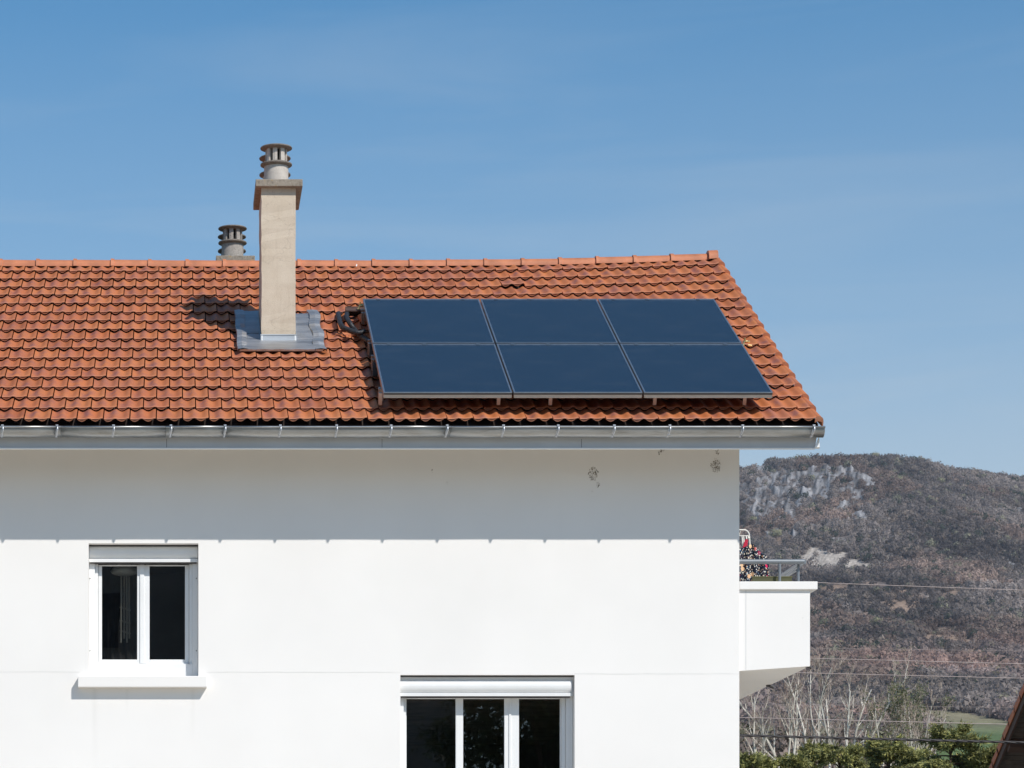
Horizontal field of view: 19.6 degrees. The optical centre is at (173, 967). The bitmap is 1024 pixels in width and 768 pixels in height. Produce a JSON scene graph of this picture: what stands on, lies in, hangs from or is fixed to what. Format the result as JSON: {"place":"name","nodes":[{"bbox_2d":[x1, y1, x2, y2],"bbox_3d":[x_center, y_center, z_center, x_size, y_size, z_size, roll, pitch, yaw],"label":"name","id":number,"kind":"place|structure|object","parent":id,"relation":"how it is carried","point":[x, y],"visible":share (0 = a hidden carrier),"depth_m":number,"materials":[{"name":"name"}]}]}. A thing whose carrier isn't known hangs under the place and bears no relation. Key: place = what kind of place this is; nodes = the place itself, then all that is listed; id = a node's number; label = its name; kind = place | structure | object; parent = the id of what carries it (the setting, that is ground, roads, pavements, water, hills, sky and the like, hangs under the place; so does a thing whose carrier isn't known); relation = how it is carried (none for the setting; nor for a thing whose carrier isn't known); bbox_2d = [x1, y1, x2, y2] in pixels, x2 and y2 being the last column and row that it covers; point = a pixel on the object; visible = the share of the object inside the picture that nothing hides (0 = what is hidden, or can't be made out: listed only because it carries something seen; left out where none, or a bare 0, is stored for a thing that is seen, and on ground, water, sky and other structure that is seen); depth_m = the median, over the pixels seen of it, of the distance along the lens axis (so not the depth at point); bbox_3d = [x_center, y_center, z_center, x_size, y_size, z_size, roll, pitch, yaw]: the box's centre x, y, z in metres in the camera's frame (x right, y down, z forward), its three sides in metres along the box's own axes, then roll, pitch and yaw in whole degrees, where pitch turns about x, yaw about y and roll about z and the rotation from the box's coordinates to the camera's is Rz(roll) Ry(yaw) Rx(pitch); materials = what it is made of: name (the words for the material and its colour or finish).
{"place":"outdoors","nodes":[
{"label":"outdoors","id":0,"kind":"place"},
{"bbox_2d":[0,0,1023,475],"label":"sky","id":1,"kind":"structure","parent":0,"point":[855,168],"materials":[{"name":"blue"}]},
{"bbox_2d":[739,703,1002,707],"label":"overhead wire","id":2,"kind":"object","parent":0,"point":[871,705],"visible":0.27,"depth_m":150.00,"materials":[{"name":"grey metal"}]},
{"bbox_2d":[739,717,1006,724],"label":"overhead wire","id":3,"kind":"object","parent":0,"point":[868,720],"visible":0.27,"depth_m":65.99,"materials":[{"name":"grey metal"}]},
{"bbox_2d":[739,461,1023,767],"bbox_3d":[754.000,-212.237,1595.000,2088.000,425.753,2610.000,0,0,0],"label":"hillside","id":4,"kind":"structure","parent":0,"point":[994,727],"depth_m":2107.31,"materials":[{"name":"grey stone"}]},
{"bbox_2d":[768,527,781,536],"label":"budding tree","id":5,"kind":"object","parent":4,"relation":"on","point":[778,532],"visible":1,"depth_m":2074.24,"materials":[{"name":"green plant"}]},
{"bbox_2d":[869,617,882,622],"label":"budding tree","id":6,"kind":"object","parent":4,"relation":"on","point":[875,618],"visible":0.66,"depth_m":1575.27,"materials":[{"name":"green plant"}]},
{"bbox_2d":[739,452,1023,755],"bbox_3d":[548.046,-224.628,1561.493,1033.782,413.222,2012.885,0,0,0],"label":"bare woodland","id":7,"kind":"object","parent":4,"relation":"on","point":[992,499],"visible":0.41,"depth_m":1776.75,"materials":[{"name":"plant"}]},
{"bbox_2d":[797,672,1023,678],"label":"overhead wire","id":8,"kind":"object","parent":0,"point":[909,675],"visible":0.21,"depth_m":65.99,"materials":[{"name":"grey metal"}]},
{"bbox_2d":[810,658,1021,663],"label":"overhead wire","id":9,"kind":"object","parent":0,"point":[919,661],"visible":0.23,"depth_m":65.99,"materials":[{"name":"grey metal"}]},
{"bbox_2d":[817,582,1023,590],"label":"overhead wire","id":10,"kind":"object","parent":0,"point":[920,586],"visible":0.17,"depth_m":65.99,"materials":[{"name":"grey metal"}]},
{"bbox_2d":[838,648,1004,650],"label":"overhead wire","id":11,"kind":"object","parent":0,"point":[922,649],"visible":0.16,"depth_m":150.00,"materials":[{"name":"grey metal"}]},
{"label":"ground","id":12,"kind":"structure","parent":0,"visible":0},
{"bbox_2d":[739,710,762,752],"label":"bare tree","id":13,"kind":"object","parent":12,"relation":"on","point":[756,743],"visible":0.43,"depth_m":149.63,"materials":[{"name":"grey plant"}]},
{"bbox_2d":[743,688,775,754],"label":"bare tree","id":14,"kind":"object","parent":12,"relation":"on","point":[762,733],"visible":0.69,"depth_m":149.88,"materials":[{"name":"grey plant"}]},
{"bbox_2d":[739,750,780,767],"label":"bush","id":15,"kind":"object","parent":12,"relation":"on","point":[755,760],"visible":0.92,"depth_m":69.72,"materials":[{"name":"green plant"}]},
{"bbox_2d":[739,670,809,766],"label":"bare tree","id":16,"kind":"object","parent":12,"relation":"on","point":[791,725],"visible":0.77,"depth_m":149.76,"materials":[{"name":"grey plant"}]},
{"bbox_2d":[768,675,826,753],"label":"bare tree","id":17,"kind":"object","parent":12,"relation":"on","point":[809,717],"visible":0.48,"depth_m":174.95,"materials":[{"name":"grey plant"}]},
{"bbox_2d":[773,752,823,767],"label":"bush","id":18,"kind":"object","parent":12,"relation":"on","point":[794,761],"visible":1,"depth_m":69.69,"materials":[{"name":"green plant"}]},
{"bbox_2d":[795,739,834,767],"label":"bush","id":19,"kind":"object","parent":12,"relation":"on","point":[807,751],"visible":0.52,"depth_m":71.79,"materials":[{"name":"green plant"}]},
{"bbox_2d":[778,644,856,749],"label":"bare tree","id":20,"kind":"object","parent":12,"relation":"on","point":[818,708],"visible":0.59,"depth_m":158.44,"materials":[{"name":"grey plant"}]},
{"bbox_2d":[739,720,929,767],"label":"bare thicket","id":21,"kind":"object","parent":12,"relation":"on","point":[779,749],"visible":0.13,"depth_m":209.56,"materials":[{"name":"grey plant"}]},
{"bbox_2d":[818,679,851,767],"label":"bare tree","id":22,"kind":"object","parent":12,"relation":"on","point":[828,722],"visible":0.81,"depth_m":150.75,"materials":[{"name":"grey plant"}]},
{"bbox_2d":[811,740,866,767],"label":"bush","id":23,"kind":"object","parent":12,"relation":"on","point":[848,754],"visible":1,"depth_m":69.73,"materials":[{"name":"green plant"}]},
{"bbox_2d":[836,757,882,767],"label":"bush","id":24,"kind":"object","parent":12,"relation":"on","point":[860,763],"visible":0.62,"depth_m":72.70,"materials":[{"name":"green plant"}]},
{"bbox_2d":[805,643,935,766],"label":"bare tree","id":25,"kind":"object","parent":12,"relation":"on","point":[847,724],"visible":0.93,"depth_m":149.97,"materials":[{"name":"grey plant"}]},
{"bbox_2d":[829,692,923,764],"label":"bare tree","id":26,"kind":"object","parent":12,"relation":"on","point":[866,716],"visible":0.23,"depth_m":175.03,"materials":[{"name":"grey plant"}]},
{"bbox_2d":[858,733,916,767],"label":"bush","id":27,"kind":"object","parent":12,"relation":"on","point":[887,752],"visible":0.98,"depth_m":70.89,"materials":[{"name":"green plant"}]},
{"bbox_2d":[862,671,919,765],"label":"bare tree","id":28,"kind":"object","parent":12,"relation":"on","point":[896,706],"visible":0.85,"depth_m":149.31,"materials":[{"name":"grey plant"}]},
{"bbox_2d":[876,681,929,745],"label":"bare tree","id":29,"kind":"object","parent":12,"relation":"on","point":[926,694],"visible":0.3,"depth_m":165.06,"materials":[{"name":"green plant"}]},
{"bbox_2d":[891,742,936,766],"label":"bush","id":30,"kind":"object","parent":12,"relation":"on","point":[921,752],"visible":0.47,"depth_m":71.78,"materials":[{"name":"green plant"}]},
{"bbox_2d":[889,681,945,750],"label":"bare tree","id":31,"kind":"object","parent":12,"relation":"on","point":[914,717],"visible":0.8,"depth_m":149.71,"materials":[{"name":"grey plant"}]},
{"bbox_2d":[907,683,956,753],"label":"bare tree","id":32,"kind":"object","parent":12,"relation":"on","point":[918,697],"visible":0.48,"depth_m":159.95,"materials":[{"name":"grey plant"}]},
{"bbox_2d":[899,718,991,767],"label":"bush","id":33,"kind":"object","parent":12,"relation":"on","point":[938,731],"visible":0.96,"depth_m":69.76,"materials":[{"name":"green plant"}]},
{"bbox_2d":[947,739,998,767],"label":"bush","id":34,"kind":"object","parent":12,"relation":"on","point":[980,757],"visible":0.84,"depth_m":69.65,"materials":[{"name":"green plant"}]},
{"label":"yard","id":35,"kind":"structure","parent":0,"visible":0},
{"bbox_2d":[0,143,824,767],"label":"white apartment building","id":36,"kind":"structure","parent":35,"relation":"on","point":[280,509],"depth_m":34.40,"materials":[{"name":"paint"}]},
{"bbox_2d":[110,564,136,642],"bbox_3d":[-0.590,-4.484,34.920,0.330,1.220,0.330,0,0,0],"label":"hanging ornament","id":37,"kind":"object","parent":36,"relation":"hanging from","point":[127,572],"visible":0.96,"depth_m":34.91,"materials":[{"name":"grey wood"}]},
{"bbox_2d":[78,545,206,687],"bbox_3d":[-0.367,-4.132,34.503,1.509,1.696,0.435,0,0,0],"label":"window","id":38,"kind":"structure","parent":36,"relation":"in","point":[143,672],"depth_m":34.59,"materials":[{"name":"white plastic"}]},
{"bbox_2d":[336,311,365,334],"bbox_3d":[2.149,-8.127,37.002,0.280,0.578,1.407,0,0,-8],"label":"insulated pipe","id":39,"kind":"object","parent":36,"relation":"attached to","point":[342,326],"visible":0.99,"depth_m":36.48,"materials":[{"name":"black plastic"}]},
{"bbox_2d":[335,332,366,337],"bbox_3d":[2.209,-7.901,36.573,0.400,0.083,0.132,0,0,0],"label":"broken tile","id":40,"kind":"object","parent":36,"relation":"on","point":[347,334],"visible":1,"depth_m":36.58,"materials":[{"name":"ceramic"}]},
{"bbox_2d":[345,306,366,324],"bbox_3d":[2.332,-8.294,37.311,0.289,0.307,0.398,0,0,0],"label":"vent tile","id":41,"kind":"object","parent":36,"relation":"on","point":[353,310],"visible":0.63,"depth_m":37.38,"materials":[{"name":"ceramic"}]},
{"bbox_2d":[344,312,368,342],"bbox_3d":[2.264,-8.075,36.946,0.232,0.776,1.706,0,0,-4],"label":"insulated pipe","id":42,"kind":"object","parent":36,"relation":"attached to","point":[349,322],"visible":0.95,"depth_m":36.63,"materials":[{"name":"black plastic"}]},
{"bbox_2d":[400,676,573,767],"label":"window","id":43,"kind":"structure","parent":36,"relation":"in","point":[511,689],"depth_m":34.49,"materials":[{"name":"white plastic"}]},
{"bbox_2d":[361,309,746,404],"bbox_3d":[4.510,-7.414,35.447,4.296,1.834,3.302,0,0,0],"label":"mounting frame","id":44,"kind":"object","parent":36,"relation":"attached to","point":[375,372],"visible":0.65,"depth_m":34.90,"materials":[{"name":"metal"}]},
{"bbox_2d":[363,299,493,347],"bbox_3d":[3.137,-8.000,36.362,1.475,0.070,2.050,0,27,0],"label":"solar collector","id":45,"kind":"object","parent":44,"relation":"attached to","point":[428,321],"visible":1,"depth_m":36.30,"materials":[{"name":"glass"}]},
{"bbox_2d":[373,343,511,397],"bbox_3d":[3.137,-7.036,34.511,1.475,0.070,2.050,0,27,0],"label":"solar collector","id":46,"kind":"object","parent":44,"relation":"attached to","point":[425,370],"visible":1,"depth_m":34.35,"materials":[{"name":"glass"}]},
{"bbox_2d":[480,299,617,344],"bbox_3d":[4.630,-8.000,36.362,1.475,0.070,2.050,0,27,0],"label":"solar collector","id":47,"kind":"object","parent":44,"relation":"attached to","point":[550,321],"visible":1,"depth_m":36.30,"materials":[{"name":"glass"}]},
{"bbox_2d":[496,343,641,397],"bbox_3d":[4.630,-7.036,34.511,1.475,0.070,2.050,0,27,0],"label":"solar collector","id":48,"kind":"object","parent":44,"relation":"attached to","point":[549,370],"visible":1,"depth_m":34.35,"materials":[{"name":"glass"}]},
{"bbox_2d":[598,299,740,345],"bbox_3d":[6.123,-8.000,36.362,1.475,0.070,2.050,0,27,0],"label":"solar collector","id":49,"kind":"object","parent":44,"relation":"attached to","point":[669,321],"visible":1,"depth_m":36.30,"materials":[{"name":"glass"}]},
{"bbox_2d":[743,338,751,346],"bbox_3d":[6.976,-7.619,35.715,0.124,0.110,0.042,0,0,0],"label":"pipe fitting","id":50,"kind":"object","parent":49,"relation":"attached to","point":[746,341],"visible":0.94,"depth_m":35.70,"materials":[{"name":"gold metal"}]},
{"bbox_2d":[620,343,772,397],"bbox_3d":[6.123,-7.036,34.511,1.475,0.070,2.050,0,27,0],"label":"solar collector","id":51,"kind":"object","parent":44,"relation":"attached to","point":[723,370],"visible":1,"depth_m":34.35,"materials":[{"name":"glass"}]},
{"bbox_2d":[739,529,750,545],"bbox_3d":[6.781,-4.439,35.139,0.260,1.640,0.038,0,0,0],"label":"clothes rack","id":52,"kind":"object","parent":36,"relation":"on","point":[748,536],"visible":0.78,"depth_m":35.14,"materials":[{"name":"white metal"}]},
{"bbox_2d":[739,544,768,581],"bbox_3d":[6.854,-4.786,34.853,0.440,0.516,0.042,0,0,0],"label":"floral cloth","id":53,"kind":"object","parent":36,"relation":"on","point":[747,572],"visible":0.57,"depth_m":34.85,"materials":[{"name":"multicoloured fabric"}]},
{"bbox_2d":[752,576,791,580],"bbox_3d":[7.044,-4.572,34.553,0.473,0.078,0.045,0,0,0],"label":"planter box","id":54,"kind":"object","parent":36,"relation":"on","point":[770,578],"visible":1,"depth_m":34.53,"materials":[{"name":"green plastic"}]},
{"bbox_2d":[739,734,1023,743],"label":"twisted cable","id":55,"kind":"object","parent":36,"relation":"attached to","point":[868,738],"visible":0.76,"depth_m":39.99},
{"bbox_2d":[989,684,1023,767],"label":"neighbouring house","id":56,"kind":"structure","parent":35,"relation":"on","point":[1008,755],"depth_m":46.16,"materials":[{"name":"ceramic"}]}
]}

